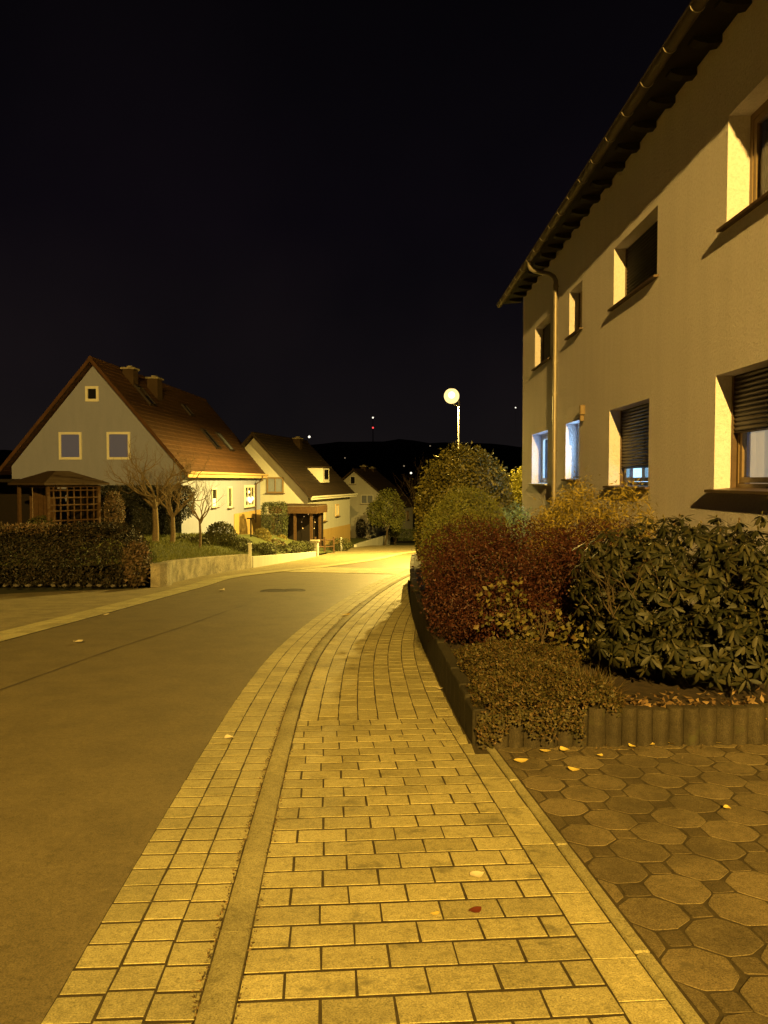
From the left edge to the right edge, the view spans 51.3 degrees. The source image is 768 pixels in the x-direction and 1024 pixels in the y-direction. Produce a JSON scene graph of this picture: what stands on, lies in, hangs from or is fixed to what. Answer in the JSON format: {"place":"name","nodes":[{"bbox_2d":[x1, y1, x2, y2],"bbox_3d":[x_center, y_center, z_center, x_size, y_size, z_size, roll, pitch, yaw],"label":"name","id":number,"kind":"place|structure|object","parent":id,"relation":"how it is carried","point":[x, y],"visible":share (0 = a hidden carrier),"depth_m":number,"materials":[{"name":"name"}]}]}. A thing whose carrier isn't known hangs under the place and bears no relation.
{"place":"outdoors","nodes":[
{"label":"outdoors","id":0,"kind":"place"},
{"bbox_2d":[2,534,368,566],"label":"lawn","id":1,"kind":"structure","parent":0,"point":[256,540],"depth_m":31.99,"materials":[{"name":"green plant"}]},
{"bbox_2d":[0,479,32,536],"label":"lean to","id":2,"kind":"object","parent":1,"relation":"on","point":[8,503],"visible":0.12,"depth_m":31.78,"materials":[{"name":"brown wood"}]},
{"bbox_2d":[28,515,57,546],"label":"shrub","id":3,"kind":"object","parent":1,"relation":"on","point":[43,518],"visible":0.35,"depth_m":26.86,"materials":[{"name":"green plant"}]},
{"bbox_2d":[8,471,109,542],"bbox_3d":[-11.450,-0.138,28.217,2.440,2.620,2.440,2,3,38],"label":"gazebo","id":4,"kind":"object","parent":1,"relation":"on","point":[83,495],"visible":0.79,"depth_m":28.02,"materials":[{"name":"brown wood"}]},
{"bbox_2d":[0,520,152,588],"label":"hedge","id":5,"kind":"object","parent":1,"relation":"on","point":[61,537],"visible":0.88,"depth_m":20.77,"materials":[{"name":"green plant"}]},
{"bbox_2d":[101,488,126,540],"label":"loose shrub","id":6,"kind":"object","parent":1,"relation":"on","point":[111,505],"visible":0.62,"depth_m":29.35,"materials":[{"name":"green plant"}]},
{"bbox_2d":[0,356,268,534],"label":"family house","id":7,"kind":"structure","parent":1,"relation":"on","point":[94,415],"depth_m":34.23,"materials":[{"name":"white paint"}]},
{"bbox_2d":[58,432,81,459],"bbox_3d":[-13.371,-2.821,34.118,0.990,1.170,0.080,0,2,3],"label":"window","id":8,"kind":"structure","parent":7,"relation":"in","point":[70,445],"depth_m":34.11,"materials":[{"name":"grey glass"}]},
{"bbox_2d":[85,386,98,401],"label":"window","id":9,"kind":"structure","parent":7,"relation":"in","point":[91,392],"depth_m":33.96,"materials":[{"name":"white paint"}]},
{"bbox_2d":[106,432,130,459],"bbox_3d":[-11.283,-2.817,34.020,1.010,1.170,0.080,0,2,3],"label":"window","id":10,"kind":"structure","parent":7,"relation":"in","point":[116,445],"depth_m":34.02,"materials":[{"name":"grey glass"}]},
{"bbox_2d":[211,488,219,508],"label":"window","id":11,"kind":"structure","parent":7,"relation":"in","point":[213,500],"depth_m":39.24,"materials":[{"name":"white paint"}]},
{"bbox_2d":[227,486,233,508],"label":"window","id":12,"kind":"structure","parent":7,"relation":"in","point":[229,488],"depth_m":42.46,"materials":[{"name":"white paint"}]},
{"bbox_2d":[244,485,255,508],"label":"window","id":13,"kind":"structure","parent":7,"relation":"in","point":[249,490],"depth_m":47.12,"materials":[{"name":"white paint"}]},
{"bbox_2d":[101,485,195,535],"bbox_3d":[-9.753,-0.028,32.511,4.123,2.278,1.294,0,2,0],"label":"yew hedge","id":14,"kind":"object","parent":1,"relation":"on","point":[163,529],"visible":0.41,"depth_m":32.03,"materials":[{"name":"green plant"}]},
{"bbox_2d":[101,437,210,542],"bbox_3d":[-8.484,-0.847,29.280,4.239,4.165,3.265,-2,3,-37],"label":"bare tree","id":15,"kind":"object","parent":1,"relation":"on","point":[152,501],"visible":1,"depth_m":29.24,"materials":[{"name":"brown plant"}]},
{"bbox_2d":[148,462,211,541],"bbox_3d":[-7.562,-0.318,29.204,2.075,3.160,2.406,-2,3,-39],"label":"bare tree","id":16,"kind":"object","parent":1,"relation":"on","point":[171,514],"visible":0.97,"depth_m":28.87,"materials":[{"name":"brown plant"}]},
{"bbox_2d":[176,534,190,538],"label":"shrub","id":17,"kind":"object","parent":1,"relation":"on","point":[183,536],"visible":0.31,"depth_m":31.02,"materials":[{"name":"green plant"}]},
{"bbox_2d":[171,479,225,547],"bbox_3d":[-6.519,-0.090,28.651,1.564,2.897,1.706,1,2,21],"label":"bare tree","id":18,"kind":"object","parent":1,"relation":"on","point":[200,520],"visible":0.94,"depth_m":28.57,"materials":[{"name":"brown plant"}]},
{"bbox_2d":[188,534,213,545],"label":"shrub","id":19,"kind":"object","parent":1,"relation":"on","point":[206,539],"visible":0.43,"depth_m":29.90,"materials":[{"name":"green plant"}]},
{"bbox_2d":[204,521,237,546],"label":"round shrub","id":20,"kind":"object","parent":1,"relation":"on","point":[211,533],"visible":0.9,"depth_m":30.75,"materials":[{"name":"green plant"}]},
{"bbox_2d":[232,537,254,551],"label":"shrub","id":21,"kind":"object","parent":1,"relation":"on","point":[238,542],"visible":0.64,"depth_m":31.36,"materials":[{"name":"green plant"}]},
{"bbox_2d":[247,518,254,536],"bbox_3d":[-6.000,0.812,36.061,0.340,1.095,0.200,0,2,0],"label":"garden post","id":22,"kind":"object","parent":1,"relation":"on","point":[250,526],"visible":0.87,"depth_m":36.03,"materials":[{"name":"brown wood"}]},
{"bbox_2d":[253,527,271,541],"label":"round shrub","id":23,"kind":"object","parent":1,"relation":"on","point":[257,532],"visible":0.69,"depth_m":36.89,"materials":[{"name":"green plant"}]},
{"bbox_2d":[252,541,277,554],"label":"shrub","id":24,"kind":"object","parent":1,"relation":"on","point":[266,550],"visible":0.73,"depth_m":32.34,"materials":[{"name":"green plant"}]},
{"bbox_2d":[260,501,292,537],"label":"column hedge","id":25,"kind":"object","parent":1,"relation":"on","point":[284,519],"depth_m":44.14,"materials":[{"name":"green plant"}]},
{"bbox_2d":[271,538,284,545],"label":"shrub","id":26,"kind":"object","parent":1,"relation":"on","point":[279,541],"visible":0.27,"depth_m":37.41,"materials":[{"name":"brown plant"}]},
{"bbox_2d":[277,534,287,540],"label":"round shrub","id":27,"kind":"object","parent":1,"relation":"on","point":[283,536],"visible":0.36,"depth_m":40.96,"materials":[{"name":"yellow plant"}]},
{"bbox_2d":[273,544,302,553],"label":"shrub","id":28,"kind":"object","parent":1,"relation":"on","point":[296,549],"visible":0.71,"depth_m":35.89,"materials":[{"name":"green plant"}]},
{"bbox_2d":[268,503,326,547],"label":"porch","id":29,"kind":"object","parent":1,"relation":"on","point":[297,523],"visible":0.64,"depth_m":48.36,"materials":[{"name":"brown wood"}]},
{"bbox_2d":[287,540,314,551],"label":"shrub","id":30,"kind":"object","parent":1,"relation":"on","point":[307,549],"visible":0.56,"depth_m":39.37,"materials":[{"name":"green plant"}]},
{"bbox_2d":[0,545,414,630],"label":"pavement","id":31,"kind":"structure","parent":0,"point":[19,609],"depth_m":17.89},
{"bbox_2d":[0,551,415,640],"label":"gutter paving","id":32,"kind":"structure","parent":0,"point":[33,628],"depth_m":15.54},
{"bbox_2d":[0,552,416,1023],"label":"road","id":33,"kind":"structure","parent":0,"point":[100,754],"depth_m":6.12,"materials":[{"name":"grey asphalt"}]},
{"bbox_2d":[0,600,257,689],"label":"road seam","id":34,"kind":"object","parent":33,"relation":"on","point":[106,651],"visible":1,"depth_m":9.88,"materials":[{"name":"black asphalt"}]},
{"bbox_2d":[260,589,287,591],"bbox_3d":[-2.622,1.905,19.071,0.660,0.056,0.660,0,2,0],"label":"manhole cover","id":35,"kind":"object","parent":33,"relation":"on","point":[274,590],"visible":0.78,"depth_m":19.11,"materials":[{"name":"metal"}]},
{"bbox_2d":[285,589,304,591],"bbox_3d":[-2.186,1.907,19.215,0.600,0.056,0.600,0,2,0],"label":"manhole cover","id":36,"kind":"object","parent":33,"relation":"on","point":[297,590],"visible":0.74,"depth_m":19.34,"materials":[{"name":"metal"}]},
{"bbox_2d":[285,567,409,573],"bbox_3d":[-0.944,1.994,27.671,3.944,0.223,3.356,1,2,18],"label":"road band","id":37,"kind":"object","parent":33,"relation":"on","point":[360,570],"visible":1,"depth_m":27.33,"materials":[{"name":"asphalt"}]},
{"bbox_2d":[41,574,403,1023],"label":"gutter bedding","id":38,"kind":"object","parent":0,"point":[94,1019],"visible":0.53,"depth_m":3.38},
{"bbox_2d":[194,574,409,1023],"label":"kerb","id":39,"kind":"structure","parent":38,"relation":"on","point":[219,998],"depth_m":3.56,"materials":[{"name":"concrete"}]},
{"bbox_2d":[41,569,409,1023],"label":"gutter paving","id":40,"kind":"structure","parent":0,"point":[163,1007],"depth_m":3.63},
{"bbox_2d":[0,439,521,491],"bbox_3d":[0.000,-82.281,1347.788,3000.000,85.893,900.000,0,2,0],"label":"hills","id":41,"kind":"structure","parent":0,"point":[388,460],"depth_m":1075.06,"materials":[{"name":"black plant"}]},
{"bbox_2d":[0,492,521,641],"bbox_3d":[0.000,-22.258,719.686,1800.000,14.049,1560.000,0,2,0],"label":"ground","id":42,"kind":"structure","parent":0,"point":[18,589],"depth_m":21.38,"materials":[{"name":"grey concrete"}]},
{"bbox_2d":[120,538,152,587],"bbox_3d":[-6.366,1.351,20.656,0.848,1.391,0.915,0,2,0],"label":"leafy shrub","id":43,"kind":"object","parent":42,"relation":"on","point":[142,569],"visible":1,"depth_m":20.52,"materials":[{"name":"brown plant"}]},
{"bbox_2d":[150,554,250,586],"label":"garden wall","id":44,"kind":"structure","parent":42,"relation":"on","point":[166,573],"depth_m":23.76,"materials":[{"name":"concrete"}]},
{"bbox_2d":[247,543,251,567],"bbox_3d":[-4.860,1.615,28.988,0.150,0.985,0.150,0,2,0],"label":"gate post","id":45,"kind":"object","parent":42,"relation":"on","point":[249,550],"visible":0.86,"depth_m":28.93,"materials":[{"name":"white paint"}]},
{"bbox_2d":[252,552,315,567],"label":"garden wall","id":46,"kind":"structure","parent":42,"relation":"on","point":[261,560],"depth_m":32.39,"materials":[{"name":"white paint"}]},
{"bbox_2d":[241,432,357,544],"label":"family house","id":47,"kind":"structure","parent":42,"relation":"on","point":[298,469],"depth_m":52.61,"materials":[{"name":"white paint"}]},
{"bbox_2d":[265,477,284,493],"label":"window","id":48,"kind":"structure","parent":47,"relation":"in","point":[275,485],"depth_m":50.39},
{"bbox_2d":[323,505,327,521],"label":"window","id":49,"kind":"structure","parent":47,"relation":"in","point":[324,514],"depth_m":53.47,"materials":[{"name":"yellow glass"}]},
{"bbox_2d":[335,504,340,516],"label":"window","id":50,"kind":"structure","parent":47,"relation":"in","point":[336,505],"depth_m":56.36,"materials":[{"name":"white paint"}]},
{"bbox_2d":[310,540,319,555],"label":"gate pillar","id":51,"kind":"structure","parent":42,"relation":"on","point":[316,545],"depth_m":39.71,"materials":[{"name":"white paint"}]},
{"bbox_2d":[314,537,334,553],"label":"wooden fence","id":52,"kind":"object","parent":42,"relation":"on","point":[325,540],"visible":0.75,"depth_m":44.04,"materials":[{"name":"brown wood"}]},
{"bbox_2d":[327,537,351,550],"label":"shrub","id":53,"kind":"object","parent":42,"relation":"on","point":[341,544],"visible":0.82,"depth_m":47.34,"materials":[{"name":"green plant"}]},
{"bbox_2d":[355,518,366,538],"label":"conifer","id":54,"kind":"object","parent":42,"relation":"on","point":[359,525],"visible":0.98,"depth_m":67.94,"materials":[{"name":"green plant"}]},
{"bbox_2d":[354,534,389,546],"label":"garden wall","id":55,"kind":"structure","parent":42,"relation":"on","point":[378,541],"depth_m":61.23,"materials":[{"name":"white paint"}]},
{"bbox_2d":[342,465,415,541],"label":"family house","id":56,"kind":"structure","parent":42,"relation":"on","point":[365,483],"depth_m":75.92,"materials":[{"name":"white paint"}]},
{"bbox_2d":[349,476,355,484],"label":"window","id":57,"kind":"structure","parent":56,"relation":"in","point":[352,478],"depth_m":75.87,"materials":[{"name":"white paint"}]},
{"bbox_2d":[361,495,372,503],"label":"window","id":58,"kind":"structure","parent":56,"relation":"in","point":[365,499],"depth_m":75.63,"materials":[{"name":"white paint"}]},
{"bbox_2d":[367,518,376,536],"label":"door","id":59,"kind":"structure","parent":56,"relation":"in","point":[371,530],"depth_m":75.61,"materials":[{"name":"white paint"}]},
{"bbox_2d":[363,488,406,544],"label":"round tree","id":60,"kind":"object","parent":42,"relation":"on","point":[391,518],"visible":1,"depth_m":61.65,"materials":[{"name":"green plant"}]},
{"bbox_2d":[389,526,401,544],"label":"tree","id":61,"kind":"object","parent":42,"relation":"on","point":[395,534],"visible":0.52,"depth_m":65.96,"materials":[{"name":"green plant"}]},
{"bbox_2d":[384,528,416,540],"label":"hedge","id":62,"kind":"object","parent":42,"relation":"on","point":[405,535],"visible":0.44,"depth_m":69.56,"materials":[{"name":"green plant"}]},
{"bbox_2d":[410,554,485,744],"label":"bed wall","id":63,"kind":"structure","parent":42,"relation":"on","point":[453,680],"depth_m":7.56,"materials":[{"name":"grey concrete"}]},
{"bbox_2d":[444,388,459,491],"bbox_3d":[3.280,-1.826,38.958,0.732,8.425,0.732,-2,3,-38],"label":"street lamp","id":64,"kind":"object","parent":42,"relation":"on","point":[451,395],"visible":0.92,"depth_m":38.64,"materials":[{"name":"metal"}]},
{"bbox_2d":[502,466,521,548],"bbox_3d":[4.326,0.094,28.275,2.879,3.633,1.844,-1,2,-15],"label":"yellow shrub","id":65,"kind":"object","parent":42,"relation":"on","point":[517,484],"visible":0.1,"depth_m":27.96,"materials":[{"name":"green plant"}]},
{"bbox_2d":[475,703,767,748],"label":"palisade edging","id":66,"kind":"object","parent":42,"relation":"on","point":[698,724],"visible":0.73,"depth_m":5.75,"materials":[{"name":"concrete"}]},
{"bbox_2d":[496,0,767,646],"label":"apartment house","id":67,"kind":"structure","parent":42,"relation":"on","point":[639,283],"depth_m":9.93,"materials":[{"name":"paint"}]},
{"bbox_2d":[528,433,547,484],"bbox_3d":[3.685,-1.224,18.396,0.370,1.205,2.020,0,2,0],"label":"window","id":68,"kind":"structure","parent":67,"relation":"in","point":[544,436],"depth_m":19.18,"materials":[{"name":"white paint"}]},
{"bbox_2d":[531,322,550,370],"bbox_3d":[3.650,-3.801,18.043,0.300,0.983,1.920,0,2,0],"label":"window","id":69,"kind":"structure","parent":67,"relation":"in","point":[546,357],"depth_m":18.50,"materials":[{"name":"black glass"}]},
{"bbox_2d":[561,424,579,480],"bbox_3d":[3.685,-1.150,15.186,0.370,1.115,1.260,0,2,0],"label":"window","id":70,"kind":"structure","parent":67,"relation":"in","point":[574,479],"depth_m":15.66,"materials":[{"name":"white paint"}]},
{"bbox_2d":[564,291,582,339],"bbox_3d":[3.650,-3.751,14.917,0.300,0.893,1.170,0,2,0],"label":"window","id":71,"kind":"structure","parent":67,"relation":"in","point":[580,327],"depth_m":15.30,"materials":[{"name":"black glass"}]},
{"bbox_2d":[603,403,649,488],"bbox_3d":[3.744,-0.958,11.746,0.489,1.225,2.070,0,2,0],"label":"window","id":72,"kind":"structure","parent":67,"relation":"in","point":[634,422],"depth_m":12.05,"materials":[{"name":"white paint"}]},
{"bbox_2d":[607,220,658,311],"bbox_3d":[3.650,-3.567,11.442,0.300,0.943,2.150,0,2,0],"label":"window","id":73,"kind":"structure","parent":67,"relation":"in","point":[641,257],"depth_m":11.65,"materials":[{"name":"black glass"}]},
{"bbox_2d":[704,366,767,494],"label":"window","id":74,"kind":"structure","parent":67,"relation":"in","point":[749,411],"depth_m":8.38,"materials":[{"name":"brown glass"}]},
{"bbox_2d":[716,99,767,232],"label":"window","id":75,"kind":"structure","parent":67,"relation":"in","point":[760,115],"depth_m":8.19,"materials":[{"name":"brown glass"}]},
{"bbox_2d":[0,0,690,449],"label":"sky","id":76,"kind":"structure","parent":0,"point":[314,219],"materials":[{"name":"black"}]},
{"bbox_2d":[233,576,714,1023],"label":"pavement","id":77,"kind":"structure","parent":0,"point":[628,979],"depth_m":3.55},
{"bbox_2d":[469,906,480,912],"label":"fallen leaf","id":78,"kind":"object","parent":77,"relation":"on","point":[476,909],"visible":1,"depth_m":3.28,"materials":[{"name":"red plant"}]},
{"bbox_2d":[470,871,483,877],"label":"fallen leaf","id":79,"kind":"object","parent":77,"relation":"on","point":[479,874],"visible":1,"depth_m":3.62,"materials":[{"name":"yellow plant"}]},
{"bbox_2d":[191,603,766,1023],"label":"litter","id":80,"kind":"object","parent":77,"relation":"on","point":[220,918],"visible":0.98,"depth_m":4.73,"materials":[{"name":"brown plant"}]},
{"bbox_2d":[487,747,704,1023],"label":"edging kerb","id":81,"kind":"structure","parent":77,"relation":"on","point":[680,1004],"depth_m":3.29,"materials":[{"name":"concrete"}]},
{"bbox_2d":[414,554,767,710],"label":"bed soil","id":82,"kind":"structure","parent":0,"point":[644,685],"depth_m":6.79,"materials":[{"name":"brown soil"}]},
{"bbox_2d":[394,457,429,522],"bbox_3d":[1.214,-0.262,21.708,2.259,2.797,1.525,-2,3,-34],"label":"bare bush","id":83,"kind":"object","parent":82,"relation":"on","point":[414,493],"visible":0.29,"depth_m":21.41,"materials":[{"name":"brown plant"}]},
{"bbox_2d":[412,441,516,569],"bbox_3d":[1.963,-0.102,19.349,2.615,3.296,2.901,0,2,0],"label":"tall evergreen","id":84,"kind":"object","parent":82,"relation":"on","point":[483,473],"visible":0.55,"depth_m":18.92,"materials":[{"name":"green plant"}]},
{"bbox_2d":[418,483,512,600],"bbox_3d":[1.379,0.546,13.404,1.677,2.076,2.072,0,2,0],"label":"dome shrub","id":85,"kind":"object","parent":82,"relation":"on","point":[455,496],"visible":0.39,"depth_m":13.22,"materials":[{"name":"green plant"}]},
{"bbox_2d":[499,499,534,576],"bbox_3d":[2.443,0.495,14.681,1.042,1.511,0.872,-2,3,-43],"label":"blue conifer","id":86,"kind":"object","parent":82,"relation":"on","point":[520,514],"visible":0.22,"depth_m":14.45,"materials":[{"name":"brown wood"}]},
{"bbox_2d":[473,575,598,665],"bbox_3d":[1.445,1.061,7.649,0.632,0.839,1.353,-2,3,-45],"label":"loose shrub","id":87,"kind":"object","parent":82,"relation":"on","point":[506,624],"visible":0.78,"depth_m":7.62,"materials":[{"name":"green plant"}]},
{"bbox_2d":[410,510,662,653],"bbox_3d":[1.738,0.681,9.592,2.894,1.453,3.806,0,2,0],"label":"barberry","id":88,"kind":"object","parent":82,"relation":"on","point":[507,553],"visible":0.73,"depth_m":8.68,"materials":[{"name":"red plant"}]},
{"bbox_2d":[451,636,627,748],"bbox_3d":[1.207,1.379,6.671,1.149,0.502,2.241,0,2,0],"label":"creeping shrub","id":89,"kind":"object","parent":82,"relation":"on","point":[528,659],"visible":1,"depth_m":5.93,"materials":[{"name":"green plant"}]},
{"bbox_2d":[520,466,661,610],"bbox_3d":[2.801,0.474,11.522,1.745,2.285,3.858,0,2,0],"label":"golden conifer","id":90,"kind":"object","parent":82,"relation":"on","point":[565,506],"visible":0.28,"depth_m":10.92,"materials":[{"name":"yellow plant"}]},
{"bbox_2d":[546,663,639,702],"bbox_3d":[1.627,1.443,6.415,0.847,0.495,0.636,0,2,0],"label":"grass tuft","id":91,"kind":"object","parent":82,"relation":"on","point":[599,678],"visible":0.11,"depth_m":6.40,"materials":[{"name":"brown plant"}]},
{"bbox_2d":[555,685,767,719],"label":"leaf litter","id":92,"kind":"object","parent":82,"relation":"on","point":[641,702],"visible":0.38,"depth_m":6.08,"materials":[{"name":"brown plant"}]},
{"bbox_2d":[566,511,767,692],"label":"rhododendron","id":93,"kind":"object","parent":82,"relation":"on","point":[712,639],"visible":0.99,"depth_m":6.69,"materials":[{"name":"green plant"}]},
{"bbox_2d":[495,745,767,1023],"bbox_3d":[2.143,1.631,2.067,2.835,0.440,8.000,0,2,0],"label":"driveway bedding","id":94,"kind":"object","parent":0,"point":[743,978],"visible":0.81,"depth_m":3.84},
{"bbox_2d":[497,743,767,1023],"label":"driveway","id":95,"kind":"structure","parent":0,"point":[700,969],"depth_m":4.01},
{"bbox_2d":[514,758,527,762],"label":"fallen leaf","id":96,"kind":"object","parent":95,"relation":"on","point":[521,760],"visible":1,"depth_m":5.35,"materials":[{"name":"yellow plant"}]},
{"bbox_2d":[568,766,579,770],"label":"fallen leaf","id":97,"kind":"object","parent":95,"relation":"on","point":[573,769],"visible":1,"depth_m":5.16,"materials":[{"name":"yellow plant"}]}
]}

